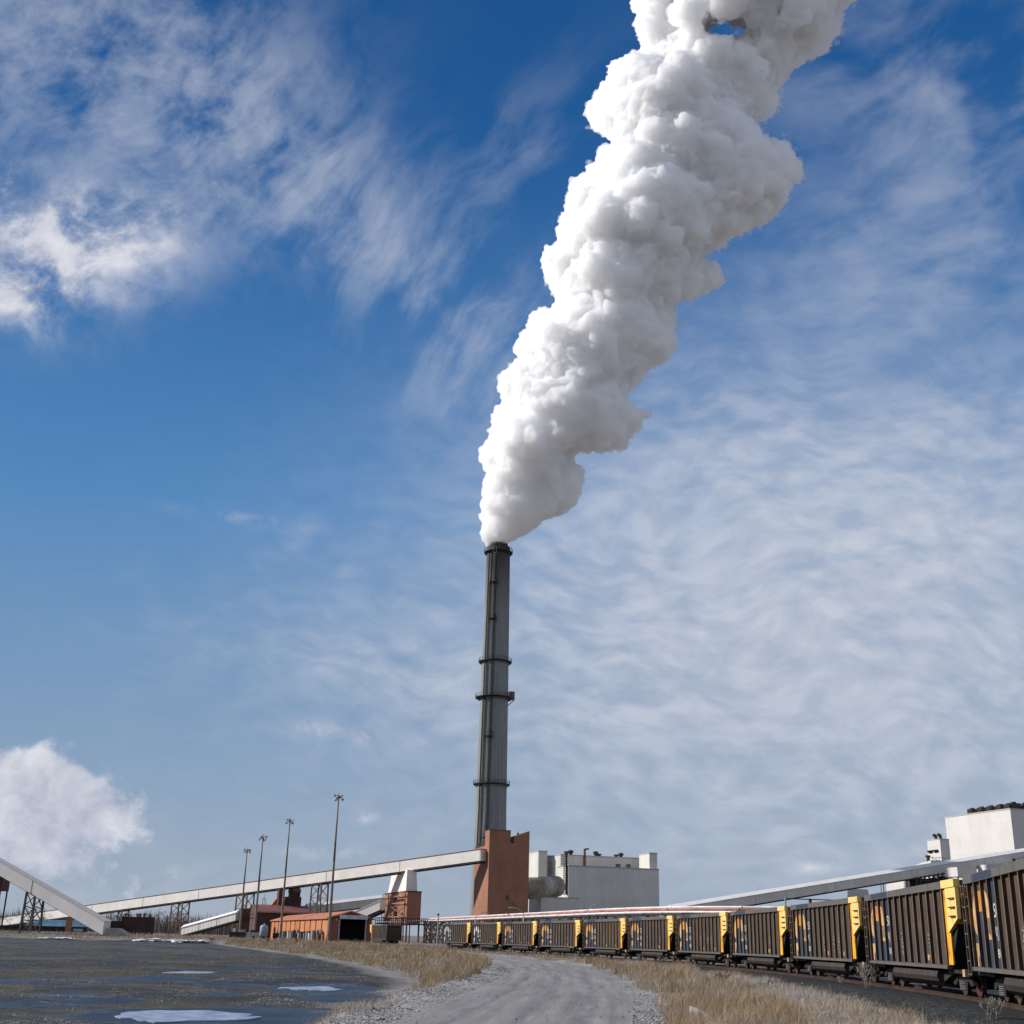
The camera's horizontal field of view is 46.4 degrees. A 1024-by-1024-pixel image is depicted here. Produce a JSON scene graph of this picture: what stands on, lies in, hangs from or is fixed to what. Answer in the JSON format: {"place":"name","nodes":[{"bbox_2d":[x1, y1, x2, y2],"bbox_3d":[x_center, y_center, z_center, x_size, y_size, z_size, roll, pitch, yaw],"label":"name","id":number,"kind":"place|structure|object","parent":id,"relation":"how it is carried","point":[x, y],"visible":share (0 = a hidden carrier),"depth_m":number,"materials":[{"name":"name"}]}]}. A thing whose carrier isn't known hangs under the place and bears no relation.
{"place":"outdoors","nodes":[
{"label":"outdoors","id":0,"kind":"place"},
{"bbox_2d":[0,877,9,930],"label":"transfer tower","id":1,"kind":"structure","parent":0,"point":[4,884],"depth_m":315.90,"materials":[{"name":"metal"}]},
{"bbox_2d":[121,913,154,934],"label":"box building","id":2,"kind":"structure","parent":0,"point":[137,924],"depth_m":407.07,"materials":[{"name":"metal"}]},
{"bbox_2d":[0,970,400,1023],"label":"gravel","id":3,"kind":"structure","parent":0,"point":[34,995],"depth_m":56.32,"materials":[{"name":"black gravel"}]},
{"bbox_2d":[237,909,258,931],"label":"sampling tower","id":4,"kind":"structure","parent":0,"point":[245,922],"depth_m":376.49,"materials":[{"name":"brown metal"}]},
{"bbox_2d":[313,930,320,940],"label":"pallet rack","id":5,"kind":"object","parent":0,"point":[315,936],"visible":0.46,"depth_m":278.54,"materials":[{"name":"metal"}]},
{"bbox_2d":[317,930,324,940],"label":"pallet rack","id":6,"kind":"object","parent":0,"point":[321,932],"visible":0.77,"depth_m":274.15,"materials":[{"name":"metal"}]},
{"bbox_2d":[246,964,701,1023],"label":"gravel","id":7,"kind":"structure","parent":0,"point":[643,1012],"depth_m":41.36,"materials":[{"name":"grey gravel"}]},
{"bbox_2d":[0,931,1023,1023],"bbox_3d":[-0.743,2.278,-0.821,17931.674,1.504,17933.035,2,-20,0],"label":"ground","id":8,"kind":"structure","parent":0,"point":[484,1007],"depth_m":59.30,"materials":[{"name":"plant"}]},
{"bbox_2d":[0,925,28,930],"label":"coal shed","id":9,"kind":"structure","parent":8,"relation":"on","point":[7,927],"depth_m":430.47,"materials":[{"name":"metal"}]},
{"bbox_2d":[18,891,43,933],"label":"trestle","id":10,"kind":"object","parent":8,"relation":"on","point":[31,923],"visible":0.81,"depth_m":300.28,"materials":[{"name":"metal"}]},
{"bbox_2d":[0,858,111,935],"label":"conveyor gallery","id":11,"kind":"object","parent":8,"relation":"on","point":[61,902],"visible":0.97,"depth_m":298.27,"materials":[{"name":"metal"}]},
{"bbox_2d":[26,919,86,932],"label":"long shed","id":12,"kind":"structure","parent":8,"relation":"on","point":[54,925],"depth_m":447.16,"materials":[{"name":"blue metal"}]},
{"bbox_2d":[65,918,72,931],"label":"silo leg","id":13,"kind":"object","parent":8,"relation":"on","point":[68,926],"visible":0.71,"depth_m":428.92,"materials":[{"name":"brown metal"}]},
{"bbox_2d":[109,919,120,927],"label":"lean to","id":14,"kind":"object","parent":8,"relation":"on","point":[115,924],"visible":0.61,"depth_m":401.67,"materials":[{"name":"black metal"}]},
{"bbox_2d":[105,928,132,936],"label":"concrete ramp","id":15,"kind":"structure","parent":8,"relation":"on","point":[117,931],"depth_m":287.94,"materials":[{"name":"grey concrete"}]},
{"bbox_2d":[110,910,129,920],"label":"trestle","id":16,"kind":"object","parent":8,"relation":"on","point":[118,913],"visible":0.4,"depth_m":472.52,"materials":[{"name":"metal"}]},
{"bbox_2d":[39,937,208,941],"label":"snow","id":17,"kind":"structure","parent":8,"relation":"on","point":[159,940],"depth_m":272.31,"materials":[{"name":"white snow"}]},
{"bbox_2d":[0,927,284,943],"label":"dry grass","id":18,"kind":"structure","parent":8,"relation":"on","point":[170,936],"depth_m":288.33,"materials":[{"name":"plant"}]},
{"bbox_2d":[154,912,162,932],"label":"bare tree","id":19,"kind":"object","parent":8,"relation":"on","point":[156,920],"visible":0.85,"depth_m":499.37,"materials":[{"name":"brown plant"}]},
{"bbox_2d":[156,911,174,933],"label":"bare tree","id":20,"kind":"object","parent":8,"relation":"on","point":[164,918],"visible":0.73,"depth_m":507.48,"materials":[{"name":"brown plant"}]},
{"bbox_2d":[167,902,189,934],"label":"trestle","id":21,"kind":"object","parent":8,"relation":"on","point":[176,918],"visible":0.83,"depth_m":449.81,"materials":[{"name":"metal"}]},
{"bbox_2d":[0,904,378,938],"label":"wood","id":22,"kind":"object","parent":8,"relation":"on","point":[224,931],"visible":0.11,"depth_m":560.23,"materials":[{"name":"brown plant"}]},
{"bbox_2d":[180,910,239,935],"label":"conveyor gallery","id":23,"kind":"object","parent":8,"relation":"on","point":[215,922],"visible":0.91,"depth_m":381.71,"materials":[{"name":"metal"}]},
{"bbox_2d":[115,971,343,1022],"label":"ice","id":24,"kind":"structure","parent":8,"relation":"on","point":[164,1016],"depth_m":44.35,"materials":[{"name":"white ice"}]},
{"bbox_2d":[229,928,245,937],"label":"machine","id":25,"kind":"object","parent":8,"relation":"on","point":[240,933],"visible":0.73,"depth_m":313.27,"materials":[{"name":"metal"}]},
{"bbox_2d":[0,849,485,924],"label":"conveyor gallery","id":26,"kind":"object","parent":8,"relation":"on","point":[447,860],"visible":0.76,"depth_m":416.60,"materials":[{"name":"metal"}]},
{"bbox_2d":[232,893,254,931],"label":"trestle","id":27,"kind":"object","parent":8,"relation":"on","point":[246,897],"visible":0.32,"depth_m":429.26,"materials":[{"name":"metal"}]},
{"bbox_2d":[238,847,250,931],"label":"floodlight mast","id":28,"kind":"object","parent":8,"relation":"on","point":[246,852],"visible":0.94,"depth_m":369.86,"materials":[{"name":"metal"}]},
{"bbox_2d":[245,929,257,938],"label":"machine","id":29,"kind":"object","parent":8,"relation":"on","point":[253,933],"visible":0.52,"depth_m":325.46,"materials":[{"name":"metal"}]},
{"bbox_2d":[253,834,267,929],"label":"floodlight mast","id":30,"kind":"object","parent":8,"relation":"on","point":[259,839],"visible":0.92,"depth_m":334.45,"materials":[{"name":"metal"}]},
{"bbox_2d":[259,923,267,938],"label":"storage tank","id":31,"kind":"object","parent":8,"relation":"on","point":[264,930],"visible":0.92,"depth_m":327.94,"materials":[{"name":"metal"}]},
{"bbox_2d":[272,930,278,938],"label":"machine","id":32,"kind":"object","parent":8,"relation":"on","point":[276,935],"visible":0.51,"depth_m":362.44,"materials":[{"name":"metal"}]},
{"bbox_2d":[249,888,311,937],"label":"crusher hall","id":33,"kind":"structure","parent":8,"relation":"on","point":[272,911],"depth_m":405.64,"materials":[{"name":"orange metal"}]},
{"bbox_2d":[279,819,294,939],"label":"floodlight mast","id":34,"kind":"object","parent":8,"relation":"on","point":[283,897],"visible":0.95,"depth_m":327.47,"materials":[{"name":"metal"}]},
{"bbox_2d":[311,930,316,940],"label":"cabinet","id":35,"kind":"object","parent":8,"relation":"on","point":[312,934],"visible":0.46,"depth_m":282.23,"materials":[{"name":"metal"}]},
{"bbox_2d":[309,883,328,912],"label":"trestle","id":36,"kind":"object","parent":8,"relation":"on","point":[318,897],"visible":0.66,"depth_m":406.70,"materials":[{"name":"metal"}]},
{"bbox_2d":[270,911,374,941],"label":"orange shed","id":37,"kind":"structure","parent":8,"relation":"on","point":[351,925],"depth_m":284.86,"materials":[{"name":"metal"}]},
{"bbox_2d":[327,794,343,941],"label":"floodlight mast","id":38,"kind":"object","parent":8,"relation":"on","point":[332,885],"visible":0.94,"depth_m":273.52,"materials":[{"name":"metal"}]},
{"bbox_2d":[226,936,494,989],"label":"dry grass","id":39,"kind":"structure","parent":8,"relation":"on","point":[465,964],"depth_m":131.69,"materials":[{"name":"plant"}]},
{"bbox_2d":[370,924,402,944],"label":"coal wagon","id":40,"kind":"object","parent":8,"relation":"on","point":[385,933],"visible":0.91,"depth_m":248.06,"materials":[{"name":"brown paint"}]},
{"bbox_2d":[381,891,421,941],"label":"transfer tower","id":41,"kind":"structure","parent":8,"relation":"on","point":[403,904],"depth_m":378.41,"materials":[{"name":"brown metal"}]},
{"bbox_2d":[305,895,384,913],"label":"conveyor gallery","id":42,"kind":"object","parent":41,"relation":"attached to","point":[349,904],"visible":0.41,"depth_m":423.86,"materials":[{"name":"metal"}]},
{"bbox_2d":[354,900,386,917],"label":"conveyor gallery","id":43,"kind":"object","parent":41,"relation":"attached to","point":[375,909],"visible":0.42,"depth_m":380.83,"materials":[{"name":"metal"}]},
{"bbox_2d":[388,870,416,892],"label":"flared housing","id":44,"kind":"object","parent":41,"relation":"on","point":[406,880],"visible":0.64,"depth_m":382.74,"materials":[{"name":"white metal"}]},
{"bbox_2d":[375,917,427,943],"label":"walkway bridge","id":45,"kind":"structure","parent":8,"relation":"on","point":[399,923],"depth_m":312.18,"materials":[{"name":"metal"}]},
{"bbox_2d":[423,921,448,943],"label":"lattice frame","id":46,"kind":"object","parent":8,"relation":"on","point":[431,933],"visible":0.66,"depth_m":341.41,"materials":[{"name":"metal"}]},
{"bbox_2d":[436,914,438,945],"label":"pole","id":47,"kind":"object","parent":8,"relation":"on","point":[437,930],"visible":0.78,"depth_m":212.26,"materials":[{"name":"metal"}]},
{"bbox_2d":[288,939,666,966],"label":"dry grass","id":48,"kind":"structure","parent":8,"relation":"on","point":[561,957],"depth_m":131.95,"materials":[{"name":"plant"}]},
{"bbox_2d":[469,541,514,922],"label":"chimney","id":49,"kind":"object","parent":8,"relation":"on","point":[494,698],"visible":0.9,"depth_m":417.79,"materials":[{"name":"concrete"}]},
{"bbox_2d":[473,829,529,922],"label":"coal tower","id":50,"kind":"structure","parent":8,"relation":"on","point":[501,880],"depth_m":366.63,"materials":[{"name":"brown metal"}]},
{"bbox_2d":[528,897,579,920],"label":"annex","id":51,"kind":"object","parent":8,"relation":"on","point":[545,904],"visible":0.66,"depth_m":393.75,"materials":[{"name":"metal"}]},
{"bbox_2d":[376,906,789,942],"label":"pipe rack","id":52,"kind":"object","parent":8,"relation":"on","point":[629,912],"visible":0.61,"depth_m":199.64,"materials":[{"name":"metal"}]},
{"bbox_2d":[528,848,658,919],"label":"boiler house","id":53,"kind":"structure","parent":8,"relation":"on","point":[615,881],"depth_m":416.92,"materials":[{"name":"metal"}]},
{"bbox_2d":[706,971,729,981],"bbox_3d":[9.739,22.029,56.214,0.842,0.857,1.088,12,-22,-27],"label":"dry shrub","id":54,"kind":"object","parent":8,"relation":"on","point":[720,974],"visible":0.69,"depth_m":56.23,"materials":[{"name":"brown plant"}]},
{"bbox_2d":[447,948,1023,1014],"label":"railway track","id":55,"kind":"structure","parent":8,"relation":"on","point":[951,994],"depth_m":55.94,"materials":[{"name":"rusty steel"},{"name":"dark gravel ballast"}]},
{"bbox_2d":[442,923,476,949],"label":"coal wagon","id":56,"kind":"object","parent":55,"relation":"on","point":[457,935],"visible":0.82,"depth_m":188.31,"materials":[{"name":"brown paint"}]},
{"bbox_2d":[471,922,509,950],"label":"coal wagon","id":57,"kind":"object","parent":55,"relation":"on","point":[487,935],"visible":0.72,"depth_m":172.79,"materials":[{"name":"brown paint"}]},
{"bbox_2d":[502,921,551,953],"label":"coal wagon","id":58,"kind":"object","parent":55,"relation":"on","point":[522,936],"visible":0.77,"depth_m":156.98,"materials":[{"name":"brown paint"}]},
{"bbox_2d":[539,920,596,956],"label":"coal wagon","id":59,"kind":"object","parent":55,"relation":"on","point":[560,937],"visible":0.73,"depth_m":141.61,"materials":[{"name":"brown paint"}]},
{"bbox_2d":[583,918,643,958],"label":"coal wagon","id":60,"kind":"object","parent":55,"relation":"on","point":[607,937],"visible":0.69,"depth_m":126.17,"materials":[{"name":"brown paint"}]},
{"bbox_2d":[628,916,687,962],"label":"coal wagon","id":61,"kind":"object","parent":55,"relation":"on","point":[651,937],"visible":0.79,"depth_m":110.65,"materials":[{"name":"brown paint"}]},
{"bbox_2d":[675,912,756,967],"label":"coal wagon","id":62,"kind":"object","parent":55,"relation":"on","point":[705,937],"visible":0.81,"depth_m":94.72,"materials":[{"name":"brown paint"}]},
{"bbox_2d":[729,906,823,973],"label":"coal wagon","id":63,"kind":"object","parent":55,"relation":"on","point":[761,937],"visible":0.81,"depth_m":78.64,"materials":[{"name":"brown paint"}]},
{"bbox_2d":[789,896,910,983],"bbox_3d":[18.372,23.078,64.375,3.505,3.909,16.940,1,-20,1],"label":"coal wagon","id":64,"kind":"object","parent":55,"relation":"on","point":[829,936],"visible":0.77,"depth_m":62.68,"materials":[{"name":"brown paint"}]},
{"bbox_2d":[862,879,1014,997],"bbox_3d":[17.668,17.337,48.430,3.505,3.909,16.940,0,-20,4],"label":"coal wagon","id":65,"kind":"object","parent":55,"relation":"on","point":[916,934],"visible":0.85,"depth_m":46.22,"materials":[{"name":"brown paint"}]},
{"bbox_2d":[960,859,1023,1004],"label":"coal wagon","id":66,"kind":"object","parent":55,"relation":"on","point":[995,895],"visible":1,"depth_m":36.08,"materials":[{"name":"brown paint"}]},
{"bbox_2d":[583,953,1013,1023],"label":"dry grass","id":67,"kind":"structure","parent":8,"relation":"on","point":[733,985],"depth_m":39.44,"materials":[{"name":"plant"}]},
{"bbox_2d":[785,897,828,905],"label":"overhead rail","id":68,"kind":"object","parent":8,"relation":"on","point":[810,900],"visible":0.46,"depth_m":278.33,"materials":[{"name":"metal"}]},
{"bbox_2d":[832,976,843,982],"bbox_3d":[16.780,24.140,61.480,0.646,0.564,0.777,2,-20,0],"label":"dry shrub","id":69,"kind":"object","parent":8,"relation":"on","point":[838,978],"visible":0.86,"depth_m":61.57,"materials":[{"name":"plant"}]},
{"bbox_2d":[855,962,882,987],"bbox_3d":[16.491,21.519,55.303,1.421,1.337,1.282,-14,-25,36],"label":"dry shrub","id":70,"kind":"object","parent":8,"relation":"on","point":[863,970],"visible":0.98,"depth_m":55.26,"materials":[{"name":"plant"}]},
{"bbox_2d":[881,881,909,891],"bbox_3d":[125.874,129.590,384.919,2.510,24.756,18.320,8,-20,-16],"label":"pump house","id":71,"kind":"structure","parent":8,"relation":"on","point":[895,885],"depth_m":388.66,"materials":[{"name":"white metal"}]},
{"bbox_2d":[906,872,952,886],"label":"steel frame","id":72,"kind":"object","parent":8,"relation":"on","point":[917,882],"visible":0.18,"depth_m":379.11,"materials":[{"name":"black metal"}]},
{"bbox_2d":[668,848,1023,915],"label":"conveyor gallery","id":73,"kind":"object","parent":72,"relation":"on","point":[779,894],"visible":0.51,"depth_m":370.69,"materials":[{"name":"metal"}]},
{"bbox_2d":[927,833,951,878],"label":"vent tower","id":74,"kind":"structure","parent":8,"relation":"on","point":[939,847],"depth_m":427.30,"materials":[{"name":"white metal"}]},
{"bbox_2d":[979,995,1004,1019],"bbox_3d":[13.044,13.517,32.333,0.669,0.810,0.629,-16,-26,40],"label":"dry shrub","id":75,"kind":"object","parent":8,"relation":"on","point":[991,1001],"visible":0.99,"depth_m":32.34,"materials":[{"name":"beige plant"}]},
{"bbox_2d":[977,857,1023,871],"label":"switch house","id":76,"kind":"structure","parent":8,"relation":"on","point":[983,867],"depth_m":381.07,"materials":[{"name":"white metal"}]},
{"bbox_2d":[0,0,1023,935],"label":"sky","id":77,"kind":"structure","parent":0,"point":[708,315],"materials":[{"name":"blue"}]},
{"bbox_2d":[847,889,868,897],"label":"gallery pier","id":78,"kind":"structure","parent":0,"point":[857,892],"depth_m":381.21,"materials":[{"name":"grey concrete"}]},
{"bbox_2d":[917,855,950,878],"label":"hall","id":79,"kind":"structure","parent":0,"point":[928,857],"depth_m":410.81,"materials":[{"name":"white metal"}]},
{"bbox_2d":[945,867,976,879],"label":"transfer house","id":80,"kind":"structure","parent":0,"point":[957,872],"depth_m":372.36,"materials":[{"name":"metal"}]},
{"bbox_2d":[945,802,1023,879],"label":"turbine hall","id":81,"kind":"structure","parent":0,"point":[983,830],"depth_m":451.33,"materials":[{"name":"white metal"}]}
]}

